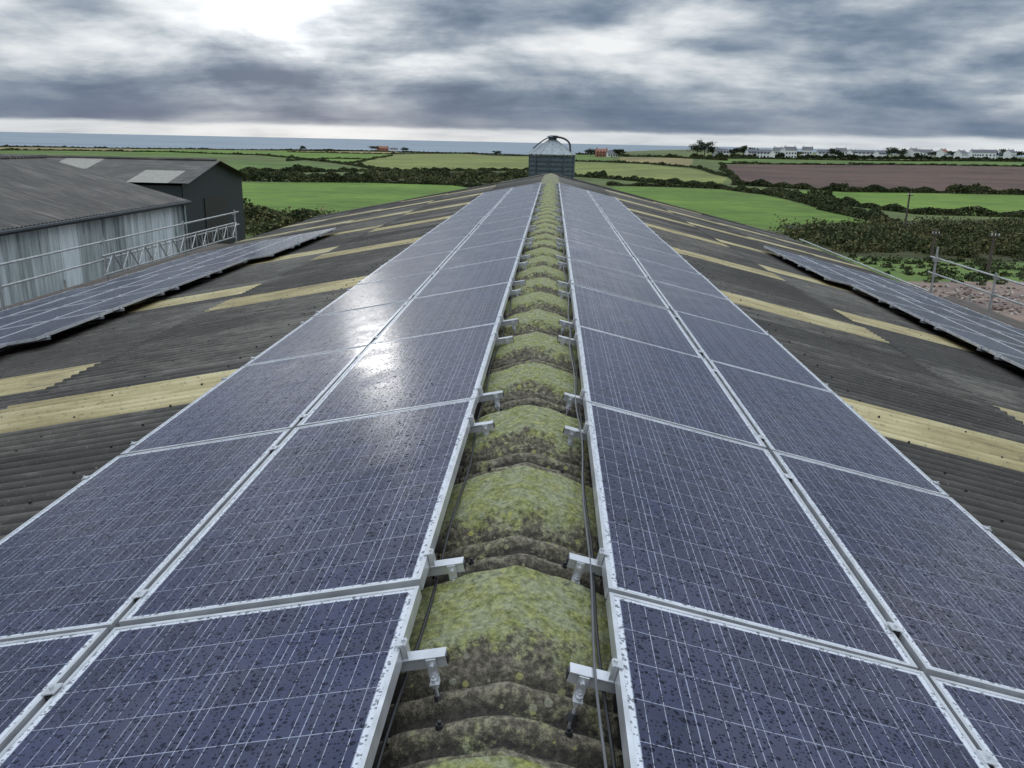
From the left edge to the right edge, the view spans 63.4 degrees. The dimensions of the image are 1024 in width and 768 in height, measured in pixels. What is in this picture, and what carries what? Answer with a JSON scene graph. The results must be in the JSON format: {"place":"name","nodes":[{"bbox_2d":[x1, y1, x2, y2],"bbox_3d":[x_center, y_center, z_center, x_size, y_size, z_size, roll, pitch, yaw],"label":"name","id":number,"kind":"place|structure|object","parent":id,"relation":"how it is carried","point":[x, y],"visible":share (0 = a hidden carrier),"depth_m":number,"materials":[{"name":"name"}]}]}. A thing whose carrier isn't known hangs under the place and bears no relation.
{"place":"outdoors","nodes":[
{"label":"outdoors","id":0,"kind":"place"},
{"bbox_2d":[0,147,1023,322],"bbox_3d":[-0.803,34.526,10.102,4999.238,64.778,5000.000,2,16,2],"label":"ground","id":1,"kind":"structure","parent":0,"point":[756,210],"depth_m":211.60,"materials":[{"name":"green plant"}]},
{"bbox_2d":[0,154,191,307],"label":"agricultural shed","id":2,"kind":"structure","parent":1,"relation":"on","point":[47,205],"depth_m":27.73,"materials":[{"name":"metal"}]},
{"bbox_2d":[0,210,239,310],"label":"scaffolding","id":3,"kind":"object","parent":1,"relation":"on","point":[204,248],"visible":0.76,"depth_m":24.08,"materials":[{"name":"metal"}]},
{"bbox_2d":[0,154,249,250],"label":"dark barn","id":4,"kind":"structure","parent":1,"relation":"on","point":[208,187],"depth_m":51.19,"materials":[{"name":"black metal"}]},
{"bbox_2d":[0,144,373,150],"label":"hedge","id":5,"kind":"object","parent":1,"relation":"on","point":[6,145],"visible":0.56,"depth_m":1142.98,"materials":[{"name":"green plant"}]},
{"bbox_2d":[0,148,388,168],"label":"hedge","id":6,"kind":"object","parent":1,"relation":"on","point":[358,164],"visible":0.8,"depth_m":721.48,"materials":[{"name":"green plant"}]},
{"bbox_2d":[243,198,320,222],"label":"hedge","id":7,"kind":"object","parent":1,"relation":"on","point":[301,214],"visible":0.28,"depth_m":74.60,"materials":[{"name":"green plant"}]},
{"bbox_2d":[244,206,338,235],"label":"scrub bush","id":8,"kind":"object","parent":1,"relation":"on","point":[266,223],"visible":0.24,"depth_m":67.51,"materials":[{"name":"green plant"}]},
{"bbox_2d":[242,167,374,180],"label":"hedge","id":9,"kind":"object","parent":1,"relation":"on","point":[351,174],"visible":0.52,"depth_m":229.50,"materials":[{"name":"green plant"}]},
{"bbox_2d":[130,147,512,154],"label":"hedge","id":10,"kind":"object","parent":1,"relation":"on","point":[253,149],"visible":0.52,"depth_m":1203.73,"materials":[{"name":"green plant"}]},
{"bbox_2d":[286,157,364,160],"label":"hedge","id":11,"kind":"object","parent":1,"relation":"on","point":[289,159],"visible":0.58,"depth_m":588.01,"materials":[{"name":"green plant"}]},
{"bbox_2d":[241,172,491,187],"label":"hedge","id":12,"kind":"object","parent":1,"relation":"on","point":[335,178],"visible":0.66,"depth_m":205.85,"materials":[{"name":"green plant"}]},
{"bbox_2d":[342,154,392,163],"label":"hedge","id":13,"kind":"object","parent":1,"relation":"on","point":[372,158],"visible":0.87,"depth_m":582.99,"materials":[{"name":"green plant"}]},
{"bbox_2d":[254,149,488,153],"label":"hedge","id":14,"kind":"object","parent":1,"relation":"on","point":[340,150],"visible":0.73,"depth_m":1183.76,"materials":[{"name":"green plant"}]},
{"bbox_2d":[238,164,527,171],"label":"hedge","id":15,"kind":"object","parent":1,"relation":"on","point":[300,168],"visible":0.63,"depth_m":318.95,"materials":[{"name":"green plant"}]},
{"bbox_2d":[377,146,388,150],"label":"brick farmhouse","id":16,"kind":"object","parent":1,"relation":"on","point":[383,148],"visible":0.84,"depth_m":1271.25,"materials":[{"name":"red brick"}]},
{"bbox_2d":[287,151,528,155],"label":"hedge","id":17,"kind":"object","parent":1,"relation":"on","point":[409,153],"visible":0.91,"depth_m":1060.44,"materials":[{"name":"green plant"}]},
{"bbox_2d":[319,148,526,154],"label":"hedge","id":18,"kind":"object","parent":1,"relation":"on","point":[447,152],"visible":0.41,"depth_m":1285.02,"materials":[{"name":"green plant"}]},
{"bbox_2d":[364,168,527,178],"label":"hedge","id":19,"kind":"object","parent":1,"relation":"on","point":[442,172],"visible":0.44,"depth_m":274.41,"materials":[{"name":"green plant"}]},
{"bbox_2d":[367,167,527,183],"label":"scrub bush","id":20,"kind":"object","parent":1,"relation":"on","point":[464,177],"visible":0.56,"depth_m":239.50,"materials":[{"name":"green plant"}]},
{"bbox_2d":[0,173,1023,767],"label":"barn","id":21,"kind":"structure","parent":1,"relation":"on","point":[508,623],"depth_m":6.55,"materials":[{"name":"concrete"}]},
{"bbox_2d":[0,228,335,347],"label":"solar panel array","id":22,"kind":"object","parent":21,"relation":"on","point":[43,319],"visible":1,"depth_m":16.00,"materials":[{"name":"glass"}]},
{"bbox_2d":[0,182,545,767],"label":"solar panel array","id":23,"kind":"object","parent":21,"relation":"on","point":[236,568],"visible":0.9,"depth_m":3.19,"materials":[{"name":"glass"}]},
{"bbox_2d":[375,200,538,767],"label":"cable","id":24,"kind":"object","parent":21,"relation":"attached to","point":[382,749],"visible":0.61,"depth_m":2.73,"materials":[{"name":"black rubber"}]},
{"bbox_2d":[557,183,607,767],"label":"cable","id":25,"kind":"object","parent":21,"relation":"on","point":[595,679],"visible":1,"depth_m":2.65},
{"bbox_2d":[560,214,616,767],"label":"cable","id":26,"kind":"object","parent":21,"relation":"attached to","point":[612,752],"visible":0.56,"depth_m":2.63,"materials":[{"name":"black rubber"}]},
{"bbox_2d":[555,182,1023,767],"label":"solar panel array","id":27,"kind":"object","parent":21,"relation":"on","point":[795,564],"visible":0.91,"depth_m":3.26,"materials":[{"name":"glass"}]},
{"bbox_2d":[764,246,1023,368],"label":"solar panel array","id":28,"kind":"object","parent":21,"relation":"on","point":[1001,341],"visible":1,"depth_m":17.17,"materials":[{"name":"glass"}]},
{"bbox_2d":[528,135,575,177],"bbox_3d":[1.962,-8.859,42.473,2.440,7.440,2.440,2,16,2],"label":"grain silo","id":29,"kind":"object","parent":1,"relation":"on","point":[542,160],"visible":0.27,"depth_m":40.96,"materials":[{"name":"metal"}]},
{"bbox_2d":[585,148,594,153],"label":"tree","id":30,"kind":"object","parent":1,"relation":"on","point":[591,151],"visible":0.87,"depth_m":724.17,"materials":[{"name":"green plant"}]},
{"bbox_2d":[595,147,607,156],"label":"brick farmhouse","id":31,"kind":"object","parent":1,"relation":"on","point":[600,152],"visible":0.8,"depth_m":682.30,"materials":[{"name":"red brick"}]},
{"bbox_2d":[606,149,617,156],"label":"white house","id":32,"kind":"structure","parent":1,"relation":"on","point":[609,153],"depth_m":668.77,"materials":[{"name":"paint"}]},
{"bbox_2d":[612,149,627,155],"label":"tree","id":33,"kind":"object","parent":1,"relation":"on","point":[619,151],"visible":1,"depth_m":660.29,"materials":[{"name":"green plant"}]},
{"bbox_2d":[574,170,726,185],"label":"hedge","id":34,"kind":"object","parent":1,"relation":"on","point":[597,174],"visible":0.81,"depth_m":249.45,"materials":[{"name":"green plant"}]},
{"bbox_2d":[575,152,727,160],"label":"hedge","id":35,"kind":"object","parent":1,"relation":"on","point":[669,155],"visible":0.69,"depth_m":605.44,"materials":[{"name":"green plant"}]},
{"bbox_2d":[575,159,729,176],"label":"hedge","id":36,"kind":"object","parent":1,"relation":"on","point":[706,169],"visible":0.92,"depth_m":464.99,"materials":[{"name":"green plant"}]},
{"bbox_2d":[689,143,709,153],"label":"tree","id":37,"kind":"object","parent":1,"relation":"on","point":[695,148],"visible":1,"depth_m":600.03,"materials":[{"name":"green plant"}]},
{"bbox_2d":[690,140,717,154],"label":"tree","id":38,"kind":"object","parent":1,"relation":"on","point":[701,143],"visible":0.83,"depth_m":602.01,"materials":[{"name":"green plant"}]},
{"bbox_2d":[707,146,722,153],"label":"tree","id":39,"kind":"object","parent":1,"relation":"on","point":[711,150],"visible":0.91,"depth_m":604.21,"materials":[{"name":"green plant"}]},
{"bbox_2d":[712,147,729,155],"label":"white house","id":40,"kind":"structure","parent":1,"relation":"on","point":[724,151],"depth_m":602.13,"materials":[{"name":"paint"}]},
{"bbox_2d":[690,152,758,157],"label":"hedge","id":41,"kind":"object","parent":1,"relation":"on","point":[721,154],"visible":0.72,"depth_m":589.40,"materials":[{"name":"green plant"}]},
{"bbox_2d":[719,162,740,184],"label":"hedge","id":42,"kind":"object","parent":1,"relation":"on","point":[733,176],"visible":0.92,"depth_m":295.40,"materials":[{"name":"green plant"}]},
{"bbox_2d":[729,147,740,153],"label":"tree","id":43,"kind":"object","parent":1,"relation":"on","point":[735,150],"visible":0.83,"depth_m":616.10,"materials":[{"name":"green plant"}]},
{"bbox_2d":[738,145,748,153],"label":"tree","id":44,"kind":"object","parent":1,"relation":"on","point":[743,149],"visible":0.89,"depth_m":626.95,"materials":[{"name":"green plant"}]},
{"bbox_2d":[744,148,757,154],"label":"white house","id":45,"kind":"structure","parent":1,"relation":"on","point":[750,151],"depth_m":621.65,"materials":[{"name":"paint"}]},
{"bbox_2d":[606,180,900,222],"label":"hedge","id":46,"kind":"object","parent":1,"relation":"on","point":[821,201],"visible":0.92,"depth_m":146.54,"materials":[{"name":"green plant"}]},
{"bbox_2d":[757,148,774,157],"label":"white house","id":47,"kind":"structure","parent":1,"relation":"on","point":[761,152],"depth_m":612.14,"materials":[{"name":"paint"}]},
{"bbox_2d":[773,146,782,153],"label":"white house","id":48,"kind":"structure","parent":1,"relation":"on","point":[777,150],"depth_m":655.13,"materials":[{"name":"paint"}]},
{"bbox_2d":[782,145,796,157],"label":"white house","id":49,"kind":"structure","parent":1,"relation":"on","point":[791,152],"depth_m":640.39,"materials":[{"name":"paint"}]},
{"bbox_2d":[802,145,812,155],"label":"white house","id":50,"kind":"structure","parent":1,"relation":"on","point":[807,150],"depth_m":684.41,"materials":[{"name":"paint"}]},
{"bbox_2d":[816,149,832,155],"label":"white house","id":51,"kind":"structure","parent":1,"relation":"on","point":[820,152],"depth_m":695.50,"materials":[{"name":"paint"}]},
{"bbox_2d":[828,148,843,154],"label":"tree","id":52,"kind":"object","parent":1,"relation":"on","point":[833,150],"visible":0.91,"depth_m":690.53,"materials":[{"name":"green plant"}]},
{"bbox_2d":[833,147,847,155],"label":"white house","id":53,"kind":"structure","parent":1,"relation":"on","point":[844,150],"depth_m":704.13,"materials":[{"name":"paint"}]},
{"bbox_2d":[847,148,857,154],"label":"white house","id":54,"kind":"structure","parent":1,"relation":"on","point":[851,152],"depth_m":735.75,"materials":[{"name":"paint"}]},
{"bbox_2d":[858,149,874,155],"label":"white house","id":55,"kind":"structure","parent":1,"relation":"on","point":[865,152],"depth_m":720.37,"materials":[{"name":"paint"}]},
{"bbox_2d":[718,161,1023,166],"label":"hedge","id":56,"kind":"object","parent":1,"relation":"on","point":[805,163],"visible":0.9,"depth_m":500.00,"materials":[{"name":"green plant"}]},
{"bbox_2d":[719,156,1023,161],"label":"hedge","id":57,"kind":"object","parent":1,"relation":"on","point":[878,159],"visible":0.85,"depth_m":617.51,"materials":[{"name":"green plant"}]},
{"bbox_2d":[730,152,1020,160],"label":"distant trees","id":58,"kind":"object","parent":1,"relation":"on","point":[901,156],"visible":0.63,"depth_m":685.39,"materials":[{"name":"green plant"}]},
{"bbox_2d":[731,179,1023,194],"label":"hedge","id":59,"kind":"object","parent":1,"relation":"on","point":[955,188],"visible":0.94,"depth_m":204.74,"materials":[{"name":"green plant"}]},
{"bbox_2d":[873,149,886,156],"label":"white house","id":60,"kind":"structure","parent":1,"relation":"on","point":[883,153],"depth_m":704.75,"materials":[{"name":"paint"}]},
{"bbox_2d":[880,149,895,155],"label":"tree","id":61,"kind":"object","parent":1,"relation":"on","point":[888,152],"visible":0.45,"depth_m":725.79,"materials":[{"name":"green plant"}]},
{"bbox_2d":[886,147,902,156],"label":"tree","id":62,"kind":"object","parent":1,"relation":"on","point":[897,151],"visible":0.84,"depth_m":730.07,"materials":[{"name":"green plant"}]},
{"bbox_2d":[768,213,1023,257],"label":"scrub bush","id":63,"kind":"object","parent":1,"relation":"on","point":[967,238],"visible":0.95,"depth_m":72.46,"materials":[{"name":"green plant"}]},
{"bbox_2d":[771,186,1023,217],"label":"hedge","id":64,"kind":"object","parent":1,"relation":"on","point":[961,211],"visible":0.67,"depth_m":119.65,"materials":[{"name":"green plant"}]},
{"bbox_2d":[898,149,907,154],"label":"tree","id":65,"kind":"object","parent":1,"relation":"on","point":[904,151],"visible":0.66,"depth_m":743.67,"materials":[{"name":"green plant"}]},
{"bbox_2d":[904,192,912,227],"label":"telegraph pole","id":66,"kind":"object","parent":1,"relation":"on","point":[909,193],"visible":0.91,"depth_m":82.73,"materials":[{"name":"brown wood"}]},
{"bbox_2d":[799,239,1023,329],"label":"scaffolding","id":67,"kind":"object","parent":1,"relation":"on","point":[990,313],"visible":0.62,"depth_m":23.79,"materials":[{"name":"metal"}]},
{"bbox_2d":[906,147,919,156],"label":"white house","id":68,"kind":"structure","parent":1,"relation":"on","point":[911,151],"depth_m":744.66,"materials":[{"name":"paint"}]},
{"bbox_2d":[918,148,933,156],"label":"white house","id":69,"kind":"structure","parent":1,"relation":"on","point":[923,152],"depth_m":764.87,"materials":[{"name":"paint"}]},
{"bbox_2d":[926,150,937,155],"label":"tree","id":70,"kind":"object","parent":1,"relation":"on","point":[933,153],"visible":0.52,"depth_m":759.68,"materials":[{"name":"green plant"}]},
{"bbox_2d":[930,229,939,258],"bbox_3d":[30.119,-9.837,59.271,0.600,2.476,0.280,2,16,2],"label":"telegraph pole","id":71,"kind":"object","parent":1,"relation":"on","point":[934,234],"visible":0.91,"depth_m":59.12,"materials":[{"name":"brown wood"}]},
{"bbox_2d":[847,252,1023,285],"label":"rough grass","id":72,"kind":"structure","parent":1,"relation":"on","point":[982,263],"depth_m":55.21,"materials":[{"name":"green plant"}]},
{"bbox_2d":[936,148,948,156],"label":"white house","id":73,"kind":"structure","parent":1,"relation":"on","point":[941,152],"depth_m":747.04,"materials":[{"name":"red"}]},
{"bbox_2d":[953,149,967,157],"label":"white house","id":74,"kind":"structure","parent":1,"relation":"on","point":[961,153],"depth_m":728.36,"materials":[{"name":"paint"}]},
{"bbox_2d":[910,284,1023,315],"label":"rubble stones","id":75,"kind":"object","parent":1,"relation":"on","point":[986,302],"visible":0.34,"depth_m":44.04,"materials":[{"name":"grey stone"}]},
{"bbox_2d":[968,148,981,157],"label":"white house","id":76,"kind":"structure","parent":1,"relation":"on","point":[975,153],"depth_m":741.08,"materials":[{"name":"paint"}]},
{"bbox_2d":[981,148,996,158],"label":"white house","id":77,"kind":"structure","parent":1,"relation":"on","point":[990,154],"depth_m":748.28,"materials":[{"name":"paint"}]},
{"bbox_2d":[986,230,1000,272],"bbox_3d":[30.471,-8.267,52.688,0.600,2.958,0.280,2,16,2],"label":"telegraph pole","id":78,"kind":"object","parent":1,"relation":"on","point":[993,235],"visible":0.91,"depth_m":52.57,"materials":[{"name":"brown wood"}]},
{"bbox_2d":[996,148,1006,156],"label":"tree","id":79,"kind":"object","parent":1,"relation":"on","point":[1000,153],"visible":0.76,"depth_m":761.92,"materials":[{"name":"green plant"}]},
{"bbox_2d":[1003,148,1016,158],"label":"white house","id":80,"kind":"structure","parent":1,"relation":"on","point":[1008,153],"depth_m":752.43,"materials":[{"name":"paint"}]},
{"bbox_2d":[1016,151,1023,157],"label":"tree","id":81,"kind":"object","parent":1,"relation":"on","point":[1020,153],"visible":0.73,"depth_m":759.51,"materials":[{"name":"green plant"}]},
{"bbox_2d":[0,132,1023,156],"bbox_3d":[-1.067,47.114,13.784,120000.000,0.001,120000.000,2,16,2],"label":"sea","id":82,"kind":"structure","parent":0,"point":[100,140],"depth_m":7082.09,"materials":[{"name":"liquid"}]},
{"bbox_2d":[0,0,1023,152],"label":"sky","id":83,"kind":"structure","parent":0,"point":[936,75],"materials":[{"name":"grey"}]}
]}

